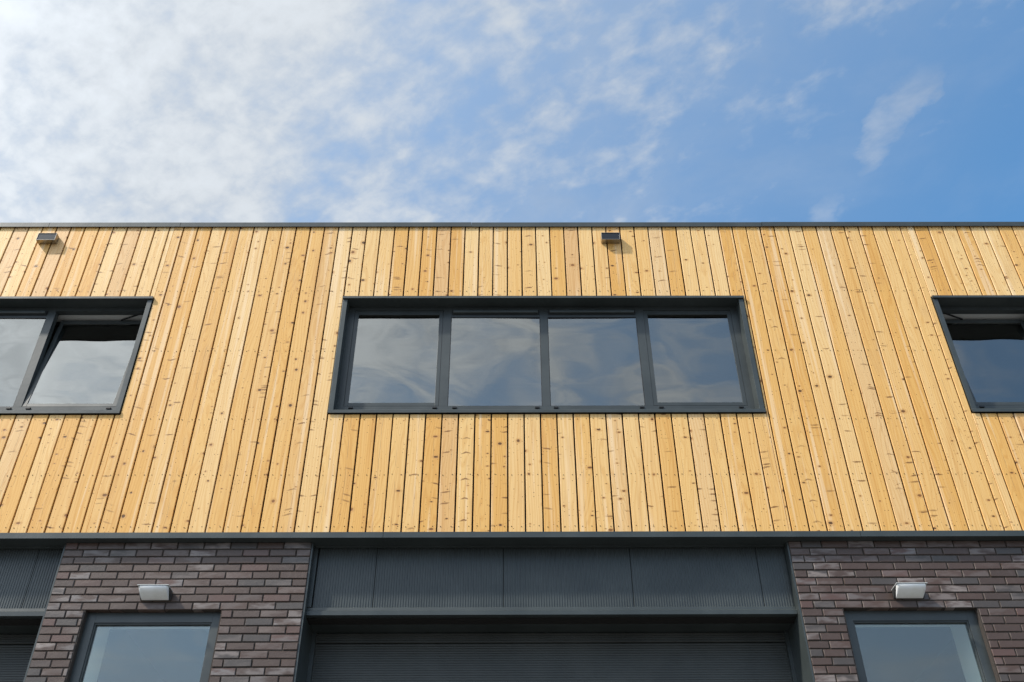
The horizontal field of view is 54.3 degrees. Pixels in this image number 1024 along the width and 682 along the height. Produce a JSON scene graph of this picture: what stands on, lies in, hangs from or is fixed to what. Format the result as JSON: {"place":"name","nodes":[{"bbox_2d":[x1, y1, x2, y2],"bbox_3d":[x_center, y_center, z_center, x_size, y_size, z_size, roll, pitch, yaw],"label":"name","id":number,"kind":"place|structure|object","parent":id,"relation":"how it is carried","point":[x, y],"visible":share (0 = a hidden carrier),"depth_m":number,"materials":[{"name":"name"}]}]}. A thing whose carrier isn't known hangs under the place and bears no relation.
{"place":"outdoors","nodes":[
{"label":"outdoors","id":0,"kind":"place"},
{"bbox_2d":[0,222,1023,681],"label":"building","id":1,"kind":"structure","parent":0,"point":[520,452],"depth_m":8.68,"materials":[{"name":"brown wood"}]},
{"bbox_2d":[0,544,65,681],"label":"roller door","id":2,"kind":"structure","parent":1,"relation":"in","point":[16,650],"depth_m":7.98,"materials":[{"name":"grey metal"}]},
{"bbox_2d":[36,233,58,243],"bbox_3d":[-4.718,-1.041,10.145,0.188,0.096,0.064,0,-39,0],"label":"box light","id":3,"kind":"object","parent":1,"relation":"attached to","point":[47,238],"visible":1,"depth_m":10.12,"materials":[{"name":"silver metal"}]},
{"bbox_2d":[0,296,153,414],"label":"window","id":4,"kind":"structure","parent":1,"relation":"in","point":[87,367],"depth_m":9.49,"materials":[{"name":"glass"}]},
{"bbox_2d":[69,612,220,681],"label":"window","id":5,"kind":"structure","parent":1,"relation":"in","point":[87,664],"depth_m":7.78,"materials":[{"name":"grey metal"}]},
{"bbox_2d":[137,584,172,600],"bbox_3d":[-2.788,1.962,7.784,0.244,0.077,0.137,0,-39,0],"label":"bulkhead light","id":6,"kind":"object","parent":1,"relation":"attached to","point":[155,592],"visible":1,"depth_m":7.76,"materials":[{"name":"grey"}]},
{"bbox_2d":[327,295,765,413],"bbox_3d":[0.307,0.155,9.351,3.892,1.376,0.215,0,-39,0],"label":"window","id":7,"kind":"structure","parent":1,"relation":"in","point":[395,354],"depth_m":9.42,"materials":[{"name":"glass"}]},
{"bbox_2d":[294,542,814,681],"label":"roller door","id":8,"kind":"structure","parent":1,"relation":"in","point":[784,656],"depth_m":7.98,"materials":[{"name":"grey metal"}]},
{"bbox_2d":[601,232,619,243],"bbox_3d":[1.003,-1.049,10.172,0.188,0.096,0.064,0,-39,0],"label":"box light","id":9,"kind":"object","parent":1,"relation":"attached to","point":[610,237],"visible":1,"depth_m":10.15,"materials":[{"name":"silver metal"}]},
{"bbox_2d":[891,582,926,598],"bbox_3d":[3.117,1.954,7.812,0.244,0.077,0.137,0,-39,0],"label":"bulkhead light","id":10,"kind":"object","parent":1,"relation":"attached to","point":[908,590],"visible":1,"depth_m":7.79,"materials":[{"name":"grey"}]},
{"bbox_2d":[844,610,995,681],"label":"window","id":11,"kind":"structure","parent":1,"relation":"in","point":[966,632],"depth_m":7.81,"materials":[{"name":"grey metal"}]},
{"bbox_2d":[931,295,1023,412],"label":"window","id":12,"kind":"structure","parent":1,"relation":"in","point":[984,334],"depth_m":9.60,"materials":[{"name":"glass"}]},
{"bbox_2d":[0,0,1023,225],"label":"sky","id":13,"kind":"structure","parent":0,"point":[112,111],"materials":[{"name":"blue"}]}
]}

